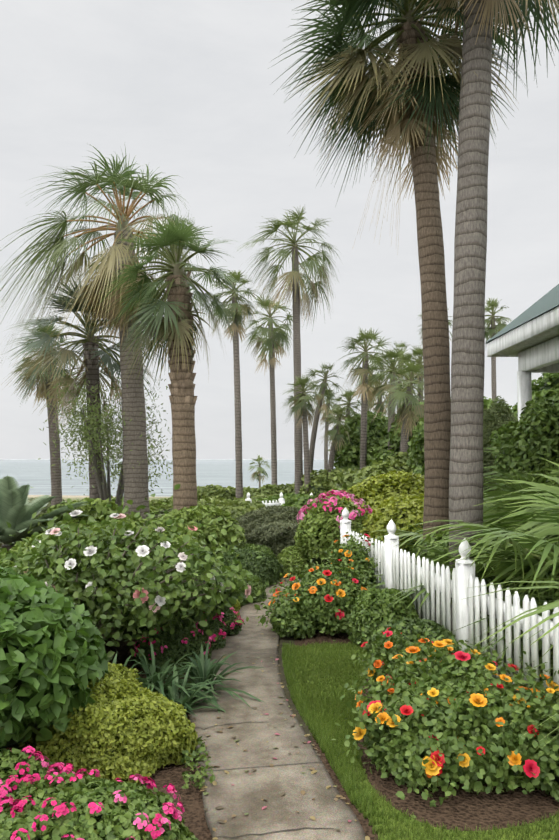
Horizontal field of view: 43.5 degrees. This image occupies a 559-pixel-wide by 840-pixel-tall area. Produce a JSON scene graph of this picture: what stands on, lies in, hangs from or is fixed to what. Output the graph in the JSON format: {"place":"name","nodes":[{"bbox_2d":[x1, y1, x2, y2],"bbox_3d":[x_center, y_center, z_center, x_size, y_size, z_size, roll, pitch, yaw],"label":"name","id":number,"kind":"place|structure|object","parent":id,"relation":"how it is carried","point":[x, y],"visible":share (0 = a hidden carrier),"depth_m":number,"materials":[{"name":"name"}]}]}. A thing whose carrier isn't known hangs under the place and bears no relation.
{"place":"outdoors","nodes":[
{"label":"outdoors","id":0,"kind":"place"},
{"bbox_2d":[0,504,240,547],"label":"tall grass","id":1,"kind":"structure","parent":0,"point":[136,527],"depth_m":14.46,"materials":[{"name":"green plant"}]},
{"bbox_2d":[2,495,313,746],"bbox_3d":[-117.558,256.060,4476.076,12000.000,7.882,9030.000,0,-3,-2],"label":"ground","id":2,"kind":"structure","parent":0,"point":[284,639],"depth_m":6.26,"materials":[{"name":"green plant"}]},
{"bbox_2d":[10,320,77,504],"bbox_3d":[-6.323,0.197,18.911,2.030,5.905,2.146,0,-3,-2],"label":"palm","id":3,"kind":"object","parent":2,"relation":"on","point":[41,381],"depth_m":18.66,"materials":[{"name":"green plant"}]},
{"bbox_2d":[1,275,157,498],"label":"palm","id":4,"kind":"object","parent":2,"relation":"on","point":[106,365],"depth_m":15.14,"materials":[{"name":"green plant"}]},
{"bbox_2d":[0,142,207,518],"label":"palm","id":5,"kind":"object","parent":2,"relation":"on","point":[123,183],"depth_m":14.11,"materials":[{"name":"green plant"}]},
{"bbox_2d":[38,357,172,510],"bbox_3d":[-3.569,0.639,14.779,2.930,4.129,3.412,1,-3,-20],"label":"airy tree","id":6,"kind":"object","parent":2,"relation":"on","point":[104,488],"visible":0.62,"depth_m":14.56,"materials":[{"name":"green plant"}]},
{"bbox_2d":[94,208,250,509],"bbox_3d":[-1.869,-0.564,12.481,2.860,6.442,2.681,0,-3,-2],"label":"palm","id":7,"kind":"object","parent":2,"relation":"on","point":[174,237],"depth_m":12.26,"materials":[{"name":"green plant"}]},
{"bbox_2d":[207,269,259,497],"bbox_3d":[-1.803,-0.907,26.678,2.233,9.818,2.376,0,-3,-2],"label":"palm","id":8,"kind":"object","parent":2,"relation":"on","point":[243,310],"depth_m":26.58,"materials":[{"name":"green plant"}]},
{"bbox_2d":[249,455,270,487],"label":"palm","id":9,"kind":"object","parent":2,"relation":"on","point":[255,475],"depth_m":69.59,"materials":[{"name":"green plant"}]},
{"bbox_2d":[242,293,292,484],"bbox_3d":[-0.431,-0.691,32.004,3.008,10.274,3.036,0,-3,-2],"label":"palm","id":10,"kind":"object","parent":2,"relation":"on","point":[278,342],"depth_m":31.89,"materials":[{"name":"green plant"}]},
{"bbox_2d":[245,492,312,507],"bbox_3d":[0.079,2.721,20.494,2.777,1.313,0.232,3,-5,-45],"label":"picket fence","id":11,"kind":"object","parent":2,"relation":"on","point":[280,500],"visible":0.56,"depth_m":20.23,"materials":[{"name":"white paint"}]},
{"bbox_2d":[237,205,338,493],"bbox_3d":[0.323,-2.035,25.755,4.192,11.854,3.883,0,-3,-2],"label":"palm","id":12,"kind":"object","parent":2,"relation":"on","point":[311,263],"depth_m":25.66,"materials":[{"name":"green plant"}]},
{"bbox_2d":[20,373,558,541],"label":"hedges","id":13,"kind":"object","parent":2,"relation":"on","point":[346,474],"visible":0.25,"depth_m":21.17,"materials":[{"name":"green plant"}]},
{"bbox_2d":[280,374,322,492],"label":"palm","id":14,"kind":"object","parent":2,"relation":"on","point":[299,403],"depth_m":23.90,"materials":[{"name":"green plant"}]},
{"bbox_2d":[303,362,342,478],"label":"palm","id":15,"kind":"object","parent":2,"relation":"on","point":[321,386],"depth_m":27.96,"materials":[{"name":"green plant"}]},
{"bbox_2d":[313,388,339,469],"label":"palm","id":16,"kind":"object","parent":2,"relation":"on","point":[326,451],"depth_m":37.91,"materials":[{"name":"green plant"}]},
{"bbox_2d":[319,404,359,476],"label":"palm","id":17,"kind":"object","parent":2,"relation":"on","point":[339,437],"depth_m":24.88,"materials":[{"name":"green plant"}]},
{"bbox_2d":[326,389,360,424],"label":"palm","id":18,"kind":"object","parent":2,"relation":"on","point":[348,394],"depth_m":31.04,"materials":[{"name":"green plant"}]},
{"bbox_2d":[336,327,391,469],"bbox_3d":[3.169,0.206,26.077,2.409,7.458,2.526,0,-3,-2],"label":"palm","id":19,"kind":"object","parent":2,"relation":"on","point":[366,337],"depth_m":26.02,"materials":[{"name":"green plant"}]},
{"bbox_2d":[355,365,376,410],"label":"palm","id":20,"kind":"object","parent":2,"relation":"on","point":[372,371],"depth_m":36.14,"materials":[{"name":"green plant"}]},
{"bbox_2d":[359,372,389,416],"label":"palm","id":21,"kind":"object","parent":2,"relation":"on","point":[377,407],"depth_m":29.94,"materials":[{"name":"green plant"}]},
{"bbox_2d":[359,347,420,455],"bbox_3d":[3.852,0.573,24.131,2.224,6.317,2.269,0,-3,-2],"label":"palm","id":22,"kind":"object","parent":2,"relation":"on","point":[384,387],"depth_m":24.03,"materials":[{"name":"green plant"}]},
{"bbox_2d":[384,341,417,412],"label":"palm","id":23,"kind":"object","parent":2,"relation":"on","point":[399,345],"depth_m":33.20,"materials":[{"name":"green plant"}]},
{"bbox_2d":[268,0,539,608],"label":"palm","id":24,"kind":"object","parent":2,"relation":"on","point":[360,97],"depth_m":8.98,"materials":[{"name":"plant"}]},
{"bbox_2d":[352,44,402,249],"bbox_3d":[1.348,-3.451,9.059,0.417,2.920,0.720,3,-4,-44],"label":"dead palm frond","id":25,"kind":"object","parent":24,"relation":"attached to","point":[393,124],"visible":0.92,"depth_m":8.96,"materials":[{"name":"beige plant"}]},
{"bbox_2d":[384,358,423,455],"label":"palm","id":26,"kind":"object","parent":2,"relation":"on","point":[412,398],"depth_m":20.93,"materials":[{"name":"green plant"}]},
{"bbox_2d":[397,345,423,401],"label":"palm","id":27,"kind":"object","parent":2,"relation":"on","point":[418,352],"depth_m":28.15,"materials":[{"name":"green plant"}]},
{"bbox_2d":[302,0,558,629],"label":"palm","id":28,"kind":"object","parent":2,"relation":"on","point":[467,400],"depth_m":7.90,"materials":[{"name":"grey plant"}]},
{"bbox_2d":[417,308,452,345],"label":"palm","id":29,"kind":"object","parent":2,"relation":"on","point":[449,323],"visible":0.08,"depth_m":32.59,"materials":[{"name":"plant"}]},
{"bbox_2d":[340,397,558,745],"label":"shrubs","id":30,"kind":"object","parent":2,"relation":"on","point":[516,546],"visible":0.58,"depth_m":8.26,"materials":[{"name":"green plant"}]},
{"bbox_2d":[340,507,558,696],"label":"picket fence","id":31,"kind":"object","parent":2,"relation":"on","point":[392,564],"visible":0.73,"depth_m":5.93,"materials":[{"name":"white paint"}]},
{"bbox_2d":[485,298,510,400],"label":"palm","id":32,"kind":"object","parent":2,"relation":"on","point":[490,332],"depth_m":30.29,"materials":[{"name":"green plant"}]},
{"bbox_2d":[487,306,558,420],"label":"house porch","id":33,"kind":"object","parent":2,"relation":"on","point":[532,345],"visible":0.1,"depth_m":10.02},
{"bbox_2d":[486,284,558,342],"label":"house roof","id":34,"kind":"structure","parent":33,"relation":"on","point":[548,301],"depth_m":9.97,"materials":[{"name":"teal"}]},
{"bbox_2d":[0,459,336,496],"bbox_3d":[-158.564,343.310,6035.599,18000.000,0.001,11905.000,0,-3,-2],"label":"sea","id":35,"kind":"structure","parent":0,"point":[35,474],"depth_m":267.41,"materials":[{"name":"liquid"}]},
{"bbox_2d":[103,605,242,839],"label":"bed soil","id":36,"kind":"structure","parent":0,"point":[193,814],"depth_m":4.01,"materials":[{"name":"brown soil"}]},
{"bbox_2d":[0,475,91,550],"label":"agave","id":37,"kind":"object","parent":36,"relation":"on","point":[17,511],"visible":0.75,"depth_m":12.00,"materials":[{"name":"green plant"}]},
{"bbox_2d":[0,746,197,839],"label":"pink flower bed","id":38,"kind":"object","parent":36,"relation":"on","point":[41,798],"visible":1,"depth_m":3.12,"materials":[{"name":"green plant"}]},
{"bbox_2d":[0,484,283,784],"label":"shrubs","id":39,"kind":"object","parent":36,"relation":"on","point":[174,589],"visible":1,"depth_m":5.36,"materials":[{"name":"green plant"}]},
{"bbox_2d":[189,569,365,839],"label":"path","id":40,"kind":"structure","parent":0,"point":[247,792],"depth_m":4.26,"materials":[{"name":"concrete"}]},
{"bbox_2d":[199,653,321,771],"bbox_3d":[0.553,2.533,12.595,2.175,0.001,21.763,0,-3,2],"label":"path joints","id":41,"kind":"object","parent":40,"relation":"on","point":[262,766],"visible":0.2,"depth_m":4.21,"materials":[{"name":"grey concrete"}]},
{"bbox_2d":[198,615,333,837],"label":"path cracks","id":42,"kind":"object","parent":40,"relation":"on","point":[268,832],"visible":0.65,"depth_m":3.46,"materials":[{"name":"grey concrete"}]},
{"bbox_2d":[180,585,369,839],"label":"path litter and edge growth","id":43,"kind":"object","parent":40,"relation":"on","point":[197,776],"visible":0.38,"depth_m":4.09,"materials":[{"name":"green plant"}]},
{"bbox_2d":[0,0,558,458],"label":"sky","id":44,"kind":"structure","parent":0,"point":[186,86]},
{"bbox_2d":[280,640,558,839],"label":"lawn","id":45,"kind":"structure","parent":0,"point":[329,724],"depth_m":4.81,"materials":[{"name":"green plant"}]},
{"bbox_2d":[294,609,558,839],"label":"bed soil","id":46,"kind":"structure","parent":0,"point":[462,808],"depth_m":3.79,"materials":[{"name":"brown soil"}]},
{"bbox_2d":[235,489,558,817],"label":"shrubs","id":47,"kind":"object","parent":46,"relation":"on","point":[440,712],"visible":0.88,"depth_m":4.61,"materials":[{"name":"green plant"}]},
{"bbox_2d":[483,395,517,521],"bbox_3d":[4.058,0.910,12.707,2.013,2.712,1.605,0,-3,-2],"label":"feathery shrub","id":48,"kind":"object","parent":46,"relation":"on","point":[496,418],"visible":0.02,"depth_m":12.38,"materials":[{"name":"green plant"}]}
]}

